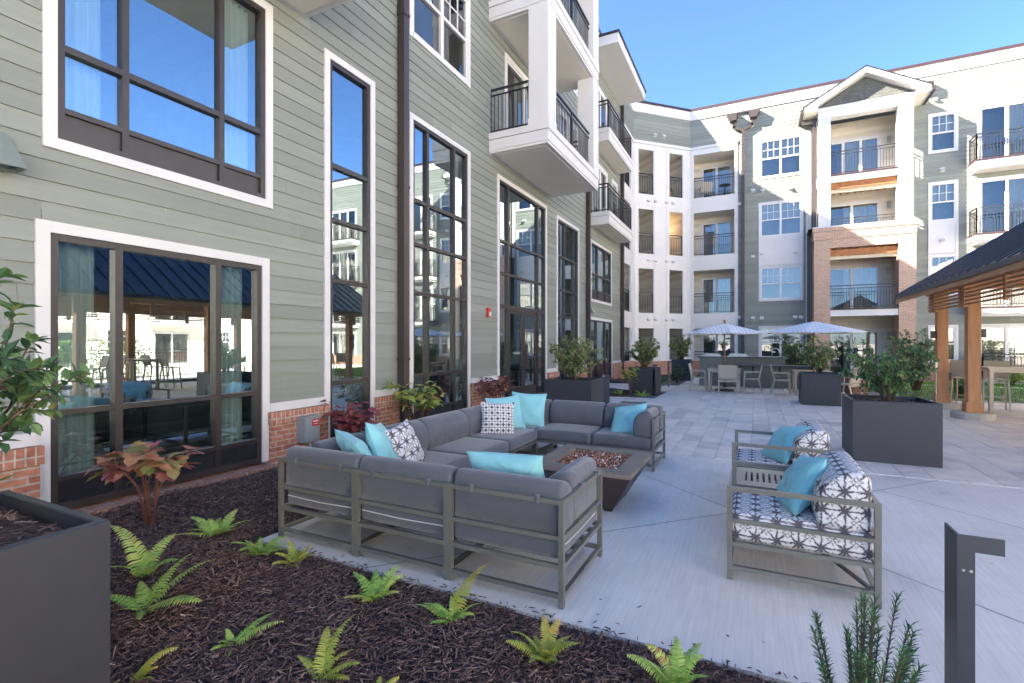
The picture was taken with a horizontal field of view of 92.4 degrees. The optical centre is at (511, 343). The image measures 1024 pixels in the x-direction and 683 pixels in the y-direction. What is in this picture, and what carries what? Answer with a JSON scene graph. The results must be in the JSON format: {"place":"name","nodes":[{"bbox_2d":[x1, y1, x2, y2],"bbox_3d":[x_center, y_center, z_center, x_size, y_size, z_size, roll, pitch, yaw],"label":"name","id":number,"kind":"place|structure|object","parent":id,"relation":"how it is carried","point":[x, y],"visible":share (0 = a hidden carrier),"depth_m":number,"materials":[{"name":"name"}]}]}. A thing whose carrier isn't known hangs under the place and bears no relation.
{"place":"outdoors","nodes":[
{"label":"outdoors","id":0,"kind":"place"},
{"bbox_2d":[144,464,327,541],"bbox_3d":[-1.625,1.586,7.086,1.955,0.084,5.945,0,0,26],"label":"mulch bed","id":1,"kind":"object","parent":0,"point":[263,534],"visible":0.14,"depth_m":4.76,"materials":[{"name":"brown wood"}]},
{"bbox_2d":[318,399,379,432],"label":"red shrub","id":2,"kind":"object","parent":1,"relation":"on","point":[349,420],"visible":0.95,"depth_m":6.82,"materials":[{"name":"red plant"}]},
{"bbox_2d":[382,379,445,419],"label":"oakleaf hydrangea","id":3,"kind":"object","parent":1,"relation":"on","point":[429,399],"visible":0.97,"depth_m":8.15,"materials":[{"name":"green plant"}]},
{"bbox_2d":[91,389,789,682],"bbox_3d":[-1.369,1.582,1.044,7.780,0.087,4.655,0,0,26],"label":"mulch bed","id":4,"kind":"object","parent":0,"point":[430,674],"visible":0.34,"depth_m":2.66,"materials":[{"name":"brown wood"}]},
{"bbox_2d":[0,490,109,682],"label":"planter box","id":5,"kind":"object","parent":4,"relation":"on","point":[54,593],"visible":1,"depth_m":2.04,"materials":[{"name":"grey metal"}]},
{"bbox_2d":[0,267,94,480],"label":"camellia shrub","id":6,"kind":"object","parent":5,"relation":"on","point":[28,378],"visible":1,"depth_m":2.25,"materials":[{"name":"green plant"}]},
{"bbox_2d":[83,439,203,525],"bbox_3d":[-3.167,1.221,4.273,0.697,0.784,0.985,0,0,26],"label":"oakleaf hydrangea","id":7,"kind":"object","parent":4,"relation":"on","point":[149,462],"visible":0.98,"depth_m":4.16,"materials":[{"name":"plant"}]},
{"bbox_2d":[110,525,177,577],"bbox_3d":[-2.408,1.376,3.260,0.464,0.340,0.419,0,0,26],"label":"fern","id":8,"kind":"object","parent":4,"relation":"on","point":[143,569],"visible":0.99,"depth_m":3.24,"materials":[{"name":"green plant"}]},
{"bbox_2d":[129,646,177,682],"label":"fern","id":9,"kind":"object","parent":4,"relation":"on","point":[146,667],"visible":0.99,"depth_m":2.32,"materials":[{"name":"green plant"}]},
{"bbox_2d":[110,552,214,619],"bbox_3d":[-2.026,1.450,2.914,0.627,0.223,0.459,0,0,26],"label":"fern","id":10,"kind":"object","parent":4,"relation":"on","point":[152,597],"visible":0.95,"depth_m":2.90,"materials":[{"name":"green plant"}]},
{"bbox_2d":[177,509,250,537],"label":"fern","id":11,"kind":"object","parent":4,"relation":"on","point":[217,528],"visible":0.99,"depth_m":4.00,"materials":[{"name":"green plant"}]},
{"bbox_2d":[210,612,283,655],"bbox_3d":[-1.383,1.536,2.601,0.337,0.116,0.236,0,0,-16],"label":"fern","id":12,"kind":"object","parent":4,"relation":"on","point":[230,636],"visible":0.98,"depth_m":2.60,"materials":[{"name":"green plant"}]},
{"bbox_2d":[232,535,291,555],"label":"fern","id":13,"kind":"object","parent":4,"relation":"on","point":[257,548],"visible":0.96,"depth_m":3.73,"materials":[{"name":"green plant"}]},
{"bbox_2d":[272,539,313,568],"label":"fern","id":14,"kind":"object","parent":4,"relation":"on","point":[298,556],"visible":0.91,"depth_m":3.57,"materials":[{"name":"green plant"}]},
{"bbox_2d":[297,615,359,681],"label":"fern","id":15,"kind":"object","parent":4,"relation":"on","point":[326,662],"visible":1,"depth_m":2.33,"materials":[{"name":"green plant"}]},
{"bbox_2d":[344,565,402,601],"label":"fern","id":16,"kind":"object","parent":4,"relation":"on","point":[374,588],"visible":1,"depth_m":3.08,"materials":[{"name":"green plant"}]},
{"bbox_2d":[416,596,480,624],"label":"fern","id":17,"kind":"object","parent":4,"relation":"on","point":[443,611],"visible":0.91,"depth_m":2.76,"materials":[{"name":"green plant"}]},
{"bbox_2d":[450,562,488,612],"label":"fern","id":18,"kind":"object","parent":4,"relation":"on","point":[456,607],"visible":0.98,"depth_m":2.83,"materials":[{"name":"green plant"}]},
{"bbox_2d":[506,615,580,663],"bbox_3d":[0.152,1.489,2.420,0.316,0.160,0.300,0,0,-29],"label":"fern","id":19,"kind":"object","parent":4,"relation":"on","point":[545,654],"visible":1,"depth_m":2.44,"materials":[{"name":"green plant"}]},
{"bbox_2d":[627,636,707,682],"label":"fern","id":20,"kind":"object","parent":4,"relation":"on","point":[678,671],"visible":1,"depth_m":2.23,"materials":[{"name":"green plant"}]},
{"bbox_2d":[807,588,928,682],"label":"plum yew","id":21,"kind":"object","parent":4,"relation":"on","point":[863,675],"visible":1,"depth_m":1.81,"materials":[{"name":"green plant"}]},
{"bbox_2d":[944,522,1004,682],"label":"bollard light","id":22,"kind":"object","parent":4,"relation":"on","point":[960,550],"visible":1,"depth_m":1.67,"materials":[{"name":"grey paint"}]},
{"bbox_2d":[610,388,663,396],"bbox_3d":[3.294,1.585,15.879,2.960,0.088,2.380,0,0,26],"label":"mulch bed","id":23,"kind":"object","parent":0,"point":[625,393],"visible":0.26,"depth_m":15.52,"materials":[{"name":"brown wood"}]},
{"bbox_2d":[619,366,640,396],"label":"oakleaf hydrangea","id":24,"kind":"object","parent":23,"relation":"on","point":[631,372],"visible":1,"depth_m":14.67,"materials":[{"name":"green plant"}]},
{"bbox_2d":[629,366,660,394],"bbox_3d":[4.223,1.176,15.569,0.820,0.832,0.850,0,0,26],"label":"planter box","id":25,"kind":"object","parent":23,"relation":"on","point":[644,376],"visible":0.74,"depth_m":15.19,"materials":[{"name":"grey metal"}]},
{"bbox_2d":[627,337,660,367],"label":"camellia shrub","id":26,"kind":"object","parent":25,"relation":"on","point":[644,358],"visible":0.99,"depth_m":15.45,"materials":[{"name":"green plant"}]},
{"bbox_2d":[260,442,1023,682],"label":"concrete patio","id":27,"kind":"structure","parent":0,"point":[671,578],"depth_m":3.35,"materials":[{"name":"grey concrete"}]},
{"bbox_2d":[278,399,664,609],"bbox_3d":[0.144,1.228,5.420,2.503,0.744,4.308,0,0,26],"label":"sectional sofa","id":28,"kind":"object","parent":27,"relation":"on","point":[448,492],"visible":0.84,"depth_m":3.58,"materials":[{"name":"grey fabric"}]},
{"bbox_2d":[335,429,371,454],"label":"throw pillow","id":29,"kind":"object","parent":28,"relation":"on","point":[347,442],"visible":0.46,"depth_m":4.14,"materials":[{"name":"teal fabric"}]},
{"bbox_2d":[365,422,396,457],"bbox_3d":[-1.196,0.960,4.522,0.191,0.500,0.500,-22,-9,-3],"label":"throw pillow","id":30,"kind":"object","parent":28,"relation":"on","point":[378,441],"visible":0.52,"depth_m":4.34,"materials":[{"name":"teal fabric"}]},
{"bbox_2d":[385,419,425,460],"bbox_3d":[-1.027,1.000,4.773,0.167,0.470,0.470,-25,-1,15],"label":"throw pillow","id":31,"kind":"object","parent":28,"relation":"on","point":[404,440],"visible":0.83,"depth_m":4.68,"materials":[{"name":"fabric"}]},
{"bbox_2d":[480,401,513,433],"bbox_3d":[-0.193,1.000,6.479,0.460,0.460,0.171,3,-19,-11],"label":"throw pillow","id":32,"kind":"object","parent":28,"relation":"on","point":[497,418],"visible":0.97,"depth_m":6.42,"materials":[{"name":"white fabric"}]},
{"bbox_2d":[466,451,544,477],"bbox_3d":[-0.026,0.935,3.506,0.620,0.360,0.203,-3,23,28],"label":"throw pillow","id":33,"kind":"object","parent":28,"relation":"on","point":[527,464],"visible":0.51,"depth_m":3.40,"materials":[{"name":"teal fabric"}]},
{"bbox_2d":[485,394,525,428],"bbox_3d":[-0.087,0.990,6.873,0.520,0.520,0.182,-4,-20,-23],"label":"throw pillow","id":34,"kind":"object","parent":28,"relation":"on","point":[518,421],"visible":0.48,"depth_m":6.87,"materials":[{"name":"teal fabric"}]},
{"bbox_2d":[512,391,546,426],"bbox_3d":[0.234,0.970,7.138,0.520,0.520,0.182,3,-18,7],"label":"throw pillow","id":35,"kind":"object","parent":28,"relation":"on","point":[532,406],"visible":0.69,"depth_m":7.07,"materials":[{"name":"teal fabric"}]},
{"bbox_2d":[611,403,647,432],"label":"throw pillow","id":36,"kind":"object","parent":28,"relation":"on","point":[624,418],"visible":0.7,"depth_m":6.57,"materials":[{"name":"teal fabric"}]},
{"bbox_2d":[543,444,652,511],"bbox_3d":[0.846,1.386,5.039,0.980,0.429,1.060,0,0,26],"label":"fire pit","id":37,"kind":"object","parent":27,"relation":"on","point":[622,469],"visible":0.7,"depth_m":4.85,"materials":[{"name":"grey concrete"}]},
{"bbox_2d":[298,547,992,682],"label":"leaf litter","id":38,"kind":"object","parent":27,"relation":"on","point":[779,672],"visible":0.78,"depth_m":2.88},
{"bbox_2d":[365,473,1023,622],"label":"control joints","id":39,"kind":"object","parent":27,"relation":"on","point":[724,513],"visible":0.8,"depth_m":4.28,"materials":[{"name":"grey concrete"}]},
{"bbox_2d":[729,467,784,490],"bbox_3d":[2.306,1.390,4.259,0.750,0.420,0.640,0,0,26],"label":"side table","id":40,"kind":"object","parent":27,"relation":"on","point":[755,474],"visible":0.35,"depth_m":4.32,"materials":[{"name":"beige metal"}]},
{"bbox_2d":[732,420,834,483],"bbox_3d":[2.711,1.203,4.970,0.854,0.795,0.834,0,0,26],"label":"lounge chair","id":41,"kind":"object","parent":27,"relation":"on","point":[813,440],"visible":0.23,"depth_m":4.66,"materials":[{"name":"white fabric"}]},
{"bbox_2d":[761,426,810,463],"bbox_3d":[2.729,1.010,4.920,0.189,0.460,0.500,38,-8,5],"label":"throw pillow","id":42,"kind":"object","parent":41,"relation":"on","point":[783,435],"visible":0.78,"depth_m":4.81,"materials":[{"name":"teal fabric"}]},
{"bbox_2d":[727,451,881,608],"bbox_3d":[2.026,1.203,3.513,0.854,0.795,0.834,0,0,26],"label":"lounge chair","id":43,"kind":"object","parent":27,"relation":"on","point":[834,517],"visible":0.94,"depth_m":3.15,"materials":[{"name":"white fabric"}]},
{"bbox_2d":[776,453,826,514],"bbox_3d":[2.058,1.000,3.511,0.191,0.460,0.460,29,-1,16],"label":"throw pillow","id":44,"kind":"object","parent":43,"relation":"on","point":[803,472],"visible":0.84,"depth_m":3.36,"materials":[{"name":"teal fabric"}]},
{"bbox_2d":[599,0,1023,108],"label":"sky","id":45,"kind":"structure","parent":0,"point":[689,54],"materials":[{"name":"blue"}]},
{"bbox_2d":[610,378,1023,488],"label":"paver patio","id":46,"kind":"structure","parent":0,"point":[700,422],"depth_m":9.05,"materials":[{"name":"concrete"}]},
{"bbox_2d":[471,375,515,397],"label":"red shrub","id":47,"kind":"object","parent":46,"relation":"on","point":[498,385],"visible":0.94,"depth_m":10.63,"materials":[{"name":"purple plant"}]},
{"bbox_2d":[544,377,602,401],"bbox_3d":[1.369,1.183,10.733,1.040,0.817,0.950,0,0,26],"label":"planter box","id":48,"kind":"object","parent":46,"relation":"on","point":[579,389],"visible":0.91,"depth_m":10.35,"materials":[{"name":"grey metal"}]},
{"bbox_2d":[548,332,606,379],"bbox_3d":[1.391,0.304,10.754,1.167,1.086,1.131,0,0,-31],"label":"camellia shrub","id":49,"kind":"object","parent":48,"relation":"on","point":[575,364],"visible":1,"depth_m":10.60,"materials":[{"name":"green plant"}]},
{"bbox_2d":[672,359,691,380],"bbox_3d":[7.328,1.146,21.145,0.750,0.892,0.800,0,0,26],"label":"planter box","id":50,"kind":"object","parent":46,"relation":"on","point":[686,376],"visible":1,"depth_m":20.76,"materials":[{"name":"grey metal"}]},
{"bbox_2d":[668,334,692,359],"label":"camellia shrub","id":51,"kind":"object","parent":50,"relation":"on","point":[681,347],"visible":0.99,"depth_m":21.01,"materials":[{"name":"green plant"}]},
{"bbox_2d":[684,320,765,391],"bbox_3d":[7.103,0.402,16.402,2.365,2.380,2.365,0,0,37],"label":"patio umbrella","id":52,"kind":"object","parent":46,"relation":"on","point":[724,329],"visible":0.98,"depth_m":15.95,"materials":[{"name":"white fabric"}]},
{"bbox_2d":[718,365,737,393],"bbox_3d":[6.924,1.142,15.726,0.580,0.908,0.585,0,0,26],"label":"dining chair","id":53,"kind":"object","parent":46,"relation":"on","point":[726,373],"visible":0.99,"depth_m":15.54,"materials":[{"name":"grey fabric"}]},
{"bbox_2d":[697,348,830,388],"bbox_3d":[8.970,0.880,17.792,4.230,1.424,1.250,0,0,26],"label":"outdoor bar","id":54,"kind":"object","parent":46,"relation":"on","point":[744,362],"visible":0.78,"depth_m":17.80,"materials":[{"name":"stone"}]},
{"bbox_2d":[778,334,816,364],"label":"laurel shrub","id":55,"kind":"object","parent":46,"relation":"on","point":[790,353],"visible":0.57,"depth_m":18.59,"materials":[{"name":"green plant"}]},
{"bbox_2d":[766,317,866,370],"bbox_3d":[9.098,0.402,14.799,2.439,2.380,2.439,0,0,20],"label":"patio umbrella","id":56,"kind":"object","parent":46,"relation":"on","point":[813,327],"visible":0.91,"depth_m":14.24,"materials":[{"name":"white fabric"}]},
{"bbox_2d":[799,371,840,406],"bbox_3d":[8.081,1.183,12.915,0.870,0.817,0.880,0,0,26],"label":"planter box","id":57,"kind":"object","parent":46,"relation":"on","point":[821,389],"visible":1,"depth_m":12.54,"materials":[{"name":"grey metal"}]},
{"bbox_2d":[795,336,842,372],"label":"camellia shrub","id":58,"kind":"object","parent":57,"relation":"on","point":[822,357],"visible":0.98,"depth_m":12.81,"materials":[{"name":"green plant"}]},
{"bbox_2d":[841,368,862,394],"bbox_3d":[9.627,1.142,14.068,0.580,0.908,0.584,0,0,-29],"label":"dining chair","id":59,"kind":"object","parent":46,"relation":"on","point":[852,381],"visible":0.41,"depth_m":13.89,"materials":[{"name":"beige metal"}]},
{"bbox_2d":[842,394,942,467],"bbox_3d":[5.269,1.183,6.881,0.950,0.817,0.950,0,0,26],"label":"planter box","id":60,"kind":"object","parent":46,"relation":"on","point":[904,430],"visible":0.91,"depth_m":6.48,"materials":[{"name":"grey metal"}]},
{"bbox_2d":[836,335,939,401],"bbox_3d":[5.278,0.367,6.890,1.186,0.958,1.042,0,0,26],"label":"camellia shrub","id":61,"kind":"object","parent":60,"relation":"on","point":[888,378],"visible":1,"depth_m":6.77,"materials":[{"name":"green plant"}]},
{"bbox_2d":[894,222,1023,420],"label":"pavilion","id":62,"kind":"structure","parent":46,"relation":"on","point":[996,264],"depth_m":10.30,"materials":[{"name":"wood"}]},
{"bbox_2d":[950,360,981,401],"bbox_3d":[11.098,1.001,12.006,0.548,1.186,0.490,0,0,-34],"label":"bar stool","id":63,"kind":"object","parent":46,"relation":"on","point":[957,367],"visible":0.41,"depth_m":12.00,"materials":[{"name":"beige fabric"}]},
{"bbox_2d":[981,360,1011,411],"bbox_3d":[11.465,1.001,11.654,0.490,1.186,0.548,0,0,36],"label":"bar stool","id":64,"kind":"object","parent":46,"relation":"on","point":[1003,376],"visible":0.73,"depth_m":11.49,"materials":[{"name":"beige metal"}]},
{"bbox_2d":[981,366,1023,412],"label":"bar table","id":65,"kind":"object","parent":46,"relation":"on","point":[991,370],"visible":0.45,"depth_m":10.81,"materials":[{"name":"beige metal"}]},
{"bbox_2d":[610,378,1023,448],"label":"paver sand","id":66,"kind":"structure","parent":0,"point":[681,382],"depth_m":15.42,"materials":[{"name":"grey sand"}]},
{"bbox_2d":[602,374,609,404],"bbox_3d":[1.946,1.150,10.184,0.128,1.000,0.122,0,0,26],"label":"bollard light","id":67,"kind":"object","parent":66,"relation":"on","point":[606,389],"visible":0.6,"depth_m":10.23,"materials":[{"name":"grey paint"}]},
{"bbox_2d":[841,377,868,394],"bbox_3d":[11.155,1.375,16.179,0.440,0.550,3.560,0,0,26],"label":"chair","id":68,"kind":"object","parent":66,"relation":"on","point":[855,390],"depth_m":14.69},
{"bbox_2d":[888,329,934,390],"bbox_3d":[13.671,0.541,16.611,1.877,2.134,1.790,0,0,26],"label":"laurel shrub","id":69,"kind":"object","parent":66,"relation":"on","point":[926,346],"visible":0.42,"depth_m":16.50,"materials":[{"name":"green plant"}]},
{"label":"ground","id":70,"kind":"structure","parent":0,"visible":0},
{"bbox_2d":[0,0,1023,514],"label":"apartment building","id":71,"kind":"structure","parent":70,"relation":"on","point":[238,238],"depth_m":9.87,"materials":[{"name":"grey"}]},
{"bbox_2d":[0,131,27,172],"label":"wall lamp","id":72,"kind":"object","parent":71,"relation":"attached to","point":[11,159],"visible":1,"depth_m":4.00,"materials":[{"name":"grey metal"}]},
{"bbox_2d":[34,218,269,507],"bbox_3d":[-3.718,0.210,5.314,0.246,2.580,2.280,0,0,26],"label":"window","id":73,"kind":"structure","parent":71,"relation":"in","point":[63,273],"depth_m":4.80,"materials":[{"name":"glass"}]},
{"bbox_2d":[41,0,272,208],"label":"window","id":74,"kind":"structure","parent":71,"relation":"in","point":[72,65],"depth_m":5.13,"materials":[{"name":"white metal"}]},
{"bbox_2d":[297,414,320,446],"bbox_3d":[-2.760,1.320,6.664,0.165,0.680,0.280,0,0,26],"label":"electrical box","id":75,"kind":"object","parent":71,"relation":"attached to","point":[308,428],"visible":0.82,"depth_m":6.58,"materials":[{"name":"grey paint"}]},
{"bbox_2d":[305,418,319,441],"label":"door","id":76,"kind":"structure","parent":75,"relation":"in","point":[312,433],"depth_m":6.61,"materials":[{"name":"grey paint"}]},
{"bbox_2d":[323,48,374,437],"bbox_3d":[-2.579,-1.385,7.612,0.246,5.770,1.050,0,0,26],"label":"window","id":77,"kind":"structure","parent":71,"relation":"in","point":[331,61],"depth_m":7.67,"materials":[{"name":"brown metal"}]},
{"bbox_2d":[409,111,470,419],"bbox_3d":[-1.480,-1.340,9.830,0.246,5.680,2.100,0,0,26],"label":"window","id":78,"kind":"structure","parent":71,"relation":"in","point":[416,122],"depth_m":10.17,"materials":[{"name":"brown metal"}]},
{"bbox_2d":[409,0,470,88],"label":"window","id":79,"kind":"structure","parent":71,"relation":"in","point":[441,27],"depth_m":10.38,"materials":[{"name":"white plastic"}]},
{"bbox_2d":[488,52,528,127],"bbox_3d":[0.045,-6.075,13.455,0.730,2.350,2.450,0,0,26],"label":"sliding door","id":80,"kind":"structure","parent":71,"relation":"in","point":[513,74],"depth_m":13.19,"materials":[{"name":"white plastic"}]},
{"bbox_2d":[509,309,524,396],"bbox_3d":[0.116,0.300,12.867,0.130,2.340,0.900,0,0,26],"label":"door","id":81,"kind":"structure","parent":71,"relation":"in","point":[519,389],"depth_m":13.18,"materials":[{"name":"brown metal"}]},
{"bbox_2d":[497,173,546,396],"bbox_3d":[0.299,-1.300,13.278,0.122,5.600,3.140,0,0,26],"label":"window","id":82,"kind":"structure","parent":71,"relation":"in","point":[540,209],"depth_m":13.94,"materials":[{"name":"brown metal"}]},
{"bbox_2d":[523,311,536,393],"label":"door","id":83,"kind":"structure","parent":71,"relation":"in","point":[532,388],"depth_m":13.95,"materials":[{"name":"brown metal"}]},
{"bbox_2d":[556,214,578,376],"bbox_3d":[1.840,-1.270,16.387,0.122,5.540,2.200,0,0,26],"label":"window","id":84,"kind":"structure","parent":71,"relation":"in","point":[567,234],"depth_m":16.38,"materials":[{"name":"glass"}]},
{"bbox_2d":[592,164,607,211],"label":"sliding door","id":85,"kind":"structure","parent":71,"relation":"in","point":[603,175],"depth_m":20.51,"materials":[{"name":"white plastic"}]},
{"bbox_2d":[591,239,611,305],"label":"window","id":86,"kind":"structure","parent":71,"relation":"in","point":[601,257],"depth_m":19.98,"materials":[{"name":"glass"}]},
{"bbox_2d":[591,317,612,377],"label":"window","id":87,"kind":"structure","parent":71,"relation":"in","point":[601,329],"depth_m":20.17,"materials":[{"name":"glass"}]},
{"bbox_2d":[599,87,606,128],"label":"sliding door","id":88,"kind":"structure","parent":71,"relation":"in","point":[603,108],"depth_m":20.55,"materials":[{"name":"white plastic"}]},
{"bbox_2d":[700,335,733,355],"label":"sliding door","id":89,"kind":"structure","parent":71,"relation":"in","point":[707,342],"depth_m":27.11,"materials":[{"name":"clear glass"}]},
{"bbox_2d":[700,275,733,313],"bbox_3d":[11.414,-2.630,27.307,1.700,2.120,0.730,0,0,26],"label":"sliding door","id":90,"kind":"structure","parent":71,"relation":"in","point":[712,284],"depth_m":27.10,"materials":[{"name":"clear glass"}]},
{"bbox_2d":[700,219,733,255],"bbox_3d":[11.414,-5.690,27.307,1.700,2.120,0.730,0,0,26],"label":"sliding door","id":91,"kind":"structure","parent":71,"relation":"in","point":[718,226],"depth_m":27.10,"materials":[{"name":"glass"}]},
{"bbox_2d":[700,162,733,197],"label":"sliding door","id":92,"kind":"structure","parent":71,"relation":"in","point":[726,168],"depth_m":27.05,"materials":[{"name":"blue glass"}]},
{"bbox_2d":[759,133,802,179],"bbox_3d":[13.412,-9.230,24.522,1.946,2.000,0.544,0,0,26],"label":"window","id":93,"kind":"structure","parent":71,"relation":"in","point":[782,156],"depth_m":24.49,"materials":[{"name":"white plastic"}]},
{"bbox_2d":[759,198,802,238],"bbox_3d":[13.412,-6.160,24.522,1.946,1.800,0.544,0,0,26],"label":"window","id":94,"kind":"structure","parent":71,"relation":"in","point":[783,218],"depth_m":24.49,"materials":[{"name":"blue glass"}]},
{"bbox_2d":[759,264,802,301],"bbox_3d":[13.412,-2.980,24.522,1.946,1.760,0.544,0,0,26],"label":"window","id":95,"kind":"structure","parent":71,"relation":"in","point":[778,282],"depth_m":24.49,"materials":[{"name":"glass"}]},
{"bbox_2d":[759,326,802,356],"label":"window","id":96,"kind":"structure","parent":71,"relation":"in","point":[767,342],"depth_m":24.64,"materials":[{"name":"clear glass"}]},
{"bbox_2d":[830,328,881,374],"bbox_3d":[16.546,0.400,23.981,2.350,2.200,0.730,0,0,26],"label":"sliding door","id":97,"kind":"structure","parent":71,"relation":"in","point":[873,337],"depth_m":23.73,"materials":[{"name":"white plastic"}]},
{"bbox_2d":[830,263,881,308],"bbox_3d":[16.546,-2.670,23.981,2.350,2.200,0.730,0,0,26],"label":"sliding door","id":98,"kind":"structure","parent":71,"relation":"in","point":[863,273],"depth_m":23.68,"materials":[{"name":"glass"}]},
{"bbox_2d":[831,198,881,225],"bbox_3d":[16.546,-5.730,23.981,2.350,2.200,0.730,0,0,26],"label":"sliding door","id":99,"kind":"structure","parent":71,"relation":"in","point":[873,206],"depth_m":23.68,"materials":[{"name":"glass"}]},
{"bbox_2d":[831,133,881,174],"bbox_3d":[16.546,-8.800,23.981,2.350,2.200,0.730,0,0,26],"label":"sliding door","id":100,"kind":"structure","parent":71,"relation":"in","point":[876,139],"depth_m":23.68,"materials":[{"name":"blue glass"}]},
{"bbox_2d":[928,110,957,153],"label":"window","id":101,"kind":"structure","parent":71,"relation":"in","point":[942,126],"depth_m":21.66,"materials":[{"name":"white plastic"}]},
{"bbox_2d":[928,179,957,223],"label":"window","id":102,"kind":"structure","parent":71,"relation":"in","point":[942,195],"depth_m":21.67,"materials":[{"name":"white plastic"}]},
{"bbox_2d":[928,253,957,295],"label":"window","id":103,"kind":"structure","parent":71,"relation":"in","point":[936,262],"depth_m":21.64,"materials":[{"name":"white plastic"}]},
{"bbox_2d":[928,325,957,362],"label":"window","id":104,"kind":"structure","parent":71,"relation":"in","point":[953,329],"depth_m":21.49,"materials":[{"name":"white plastic"}]},
{"bbox_2d":[976,98,1023,158],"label":"sliding door","id":105,"kind":"structure","parent":71,"relation":"in","point":[1004,115],"depth_m":20.96,"materials":[{"name":"glass"}]},
{"bbox_2d":[976,174,1023,232],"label":"sliding door","id":106,"kind":"structure","parent":71,"relation":"in","point":[1008,189],"depth_m":20.98,"materials":[{"name":"glass"}]},
{"bbox_2d":[981,288,1023,305],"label":"sliding door","id":107,"kind":"structure","parent":71,"relation":"in","point":[1011,300],"depth_m":20.96,"materials":[{"name":"clear glass"}]},
{"bbox_2d":[981,323,1023,364],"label":"sliding door","id":108,"kind":"structure","parent":71,"relation":"in","point":[1001,338],"depth_m":20.70,"materials":[{"name":"clear glass"}]},
{"label":"lawn","id":109,"kind":"structure","parent":0,"visible":0},
{"bbox_2d":[868,381,1023,402],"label":"grass","id":110,"kind":"structure","parent":109,"relation":"on","point":[924,389],"depth_m":15.90,"materials":[{"name":"green plant"}]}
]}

